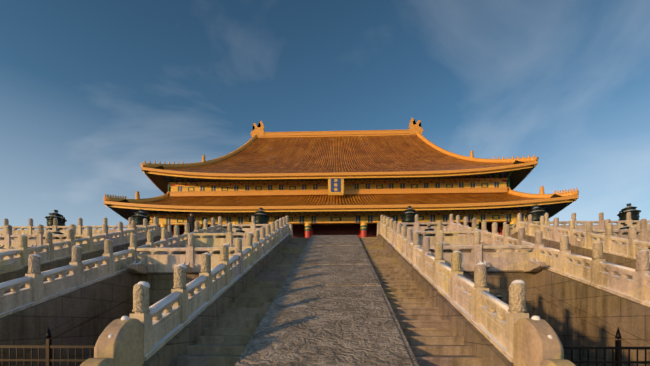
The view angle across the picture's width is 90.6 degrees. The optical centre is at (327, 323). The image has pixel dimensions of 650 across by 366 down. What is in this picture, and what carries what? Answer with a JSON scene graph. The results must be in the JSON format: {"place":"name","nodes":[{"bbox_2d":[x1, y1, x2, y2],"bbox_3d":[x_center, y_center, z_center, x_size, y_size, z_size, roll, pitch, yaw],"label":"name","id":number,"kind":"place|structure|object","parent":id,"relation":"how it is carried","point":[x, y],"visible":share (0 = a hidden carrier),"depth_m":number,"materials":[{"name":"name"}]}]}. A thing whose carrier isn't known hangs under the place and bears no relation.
{"place":"outdoors","nodes":[
{"label":"outdoors","id":0,"kind":"place"},
{"bbox_2d":[0,0,649,229],"label":"sky","id":1,"kind":"structure","parent":0,"point":[92,91],"materials":[{"name":"blue"}]},
{"bbox_2d":[160,220,516,237],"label":"columns","id":2,"kind":"structure","parent":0,"point":[363,229],"depth_m":48.34,"materials":[{"name":"wood"}]},
{"label":"ground","id":3,"kind":"structure","parent":0,"visible":0},
{"bbox_2d":[0,327,94,365],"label":"fence","id":4,"kind":"object","parent":3,"relation":"on","point":[48,346],"visible":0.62,"depth_m":6.07,"materials":[{"name":"black metal"}]},
{"bbox_2d":[0,236,220,365],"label":"terrace wall","id":5,"kind":"structure","parent":3,"relation":"on","point":[87,315],"depth_m":10.32,"materials":[{"name":"stone"}]},
{"bbox_2d":[0,212,649,365],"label":"balustrades","id":6,"kind":"object","parent":3,"relation":"on","point":[513,333],"visible":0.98,"depth_m":11.38,"materials":[{"name":"stone"}]},
{"bbox_2d":[142,234,513,365],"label":"stairs","id":7,"kind":"structure","parent":3,"relation":"on","point":[336,300],"depth_m":8.49,"materials":[{"name":"stone"}]},
{"bbox_2d":[14,248,649,317],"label":"terrace tiers","id":8,"kind":"object","parent":3,"relation":"on","point":[499,282],"visible":0.02,"depth_m":13.14,"materials":[{"name":"stone"}]},
{"bbox_2d":[45,210,66,229],"bbox_3d":[-22.887,-8.025,27.138,1.560,3.120,1.560,0,0,2],"label":"incense burner","id":9,"kind":"object","parent":8,"relation":"on","point":[62,220],"visible":0.46,"depth_m":26.84,"materials":[{"name":"metal"}]},
{"bbox_2d":[52,229,66,238],"bbox_3d":[-18.153,-5.363,21.679,0.998,1.997,0.998,0,0,2],"label":"incense burner","id":10,"kind":"object","parent":8,"relation":"on","point":[57,231],"visible":0.19,"depth_m":21.51,"materials":[{"name":"metal"}]},
{"bbox_2d":[131,209,150,224],"bbox_3d":[-15.591,-8.025,26.914,1.560,3.120,1.560,0,0,2],"label":"incense burner","id":11,"kind":"object","parent":8,"relation":"on","point":[139,216],"visible":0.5,"depth_m":26.49,"materials":[{"name":"metal"}]},
{"bbox_2d":[234,227,244,237],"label":"incense burner","id":12,"kind":"object","parent":8,"relation":"on","point":[240,230],"visible":0.25,"depth_m":21.06,"materials":[{"name":"metal"}]},
{"bbox_2d":[252,207,269,227],"bbox_3d":[-5.495,-8.025,26.603,1.560,3.120,1.560,0,0,2],"label":"incense burner","id":13,"kind":"object","parent":8,"relation":"on","point":[261,216],"visible":0.44,"depth_m":26.17,"materials":[{"name":"metal"}]},
{"bbox_2d":[0,229,649,273],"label":"dragon spouts","id":14,"kind":"object","parent":8,"relation":"attached to","point":[535,265],"visible":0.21,"depth_m":12.98,"materials":[{"name":"stone"}]},
{"bbox_2d":[159,222,508,237],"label":"hall walls","id":15,"kind":"structure","parent":8,"relation":"on","point":[328,229],"depth_m":52.27,"materials":[{"name":"red paint"}]},
{"bbox_2d":[328,176,343,194],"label":"plaque","id":16,"kind":"object","parent":15,"relation":"attached to","point":[335,186],"visible":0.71,"depth_m":49.54,"materials":[{"name":"blue paint"}]},
{"bbox_2d":[130,171,549,230],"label":"painted hall beams","id":17,"kind":"structure","parent":15,"relation":"on","point":[509,214],"depth_m":49.05,"materials":[{"name":"paint"}]},
{"bbox_2d":[141,131,538,193],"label":"roof","id":18,"kind":"structure","parent":15,"relation":"on","point":[418,155],"depth_m":56.99,"materials":[{"name":"tile"}]},
{"bbox_2d":[167,119,510,196],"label":"roof ridges","id":19,"kind":"object","parent":18,"relation":"on","point":[260,132],"visible":0.85,"depth_m":52.07,"materials":[{"name":"gold ceramic"}]},
{"bbox_2d":[103,186,578,232],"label":"roof","id":20,"kind":"structure","parent":15,"relation":"on","point":[557,202],"depth_m":47.23,"materials":[{"name":"tile"}]},
{"bbox_2d":[401,206,418,226],"bbox_3d":[6.699,-8.025,26.228,1.560,3.120,1.560,0,0,2],"label":"incense burner","id":21,"kind":"object","parent":8,"relation":"on","point":[408,215],"visible":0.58,"depth_m":25.79,"materials":[{"name":"metal"}]},
{"bbox_2d":[425,226,434,235],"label":"incense burner","id":22,"kind":"object","parent":8,"relation":"on","point":[429,228],"visible":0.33,"depth_m":20.67,"materials":[{"name":"metal"}]},
{"bbox_2d":[525,204,546,224],"bbox_3d":[16.794,-8.025,25.918,1.560,3.120,1.560,0,0,2],"label":"incense burner","id":23,"kind":"object","parent":8,"relation":"on","point":[536,212],"visible":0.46,"depth_m":25.52,"materials":[{"name":"metal"}]},
{"bbox_2d":[616,224,628,234],"bbox_3d":[19.030,-5.363,20.535,0.998,1.997,0.998,0,0,2],"label":"incense burner","id":24,"kind":"object","parent":8,"relation":"on","point":[625,226],"visible":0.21,"depth_m":20.40,"materials":[{"name":"metal"}]},
{"bbox_2d":[617,203,640,224],"bbox_3d":[24.091,-8.025,25.693,1.560,3.120,1.560,0,0,2],"label":"incense burner","id":25,"kind":"object","parent":8,"relation":"on","point":[635,213],"visible":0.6,"depth_m":25.39,"materials":[{"name":"metal"}]},
{"bbox_2d":[450,233,649,365],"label":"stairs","id":26,"kind":"structure","parent":3,"relation":"on","point":[570,311],"depth_m":10.33,"materials":[{"name":"stone"}]},
{"bbox_2d":[563,327,649,365],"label":"fence","id":27,"kind":"object","parent":3,"relation":"on","point":[618,348],"visible":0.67,"depth_m":5.75,"materials":[{"name":"black metal"}]}
]}

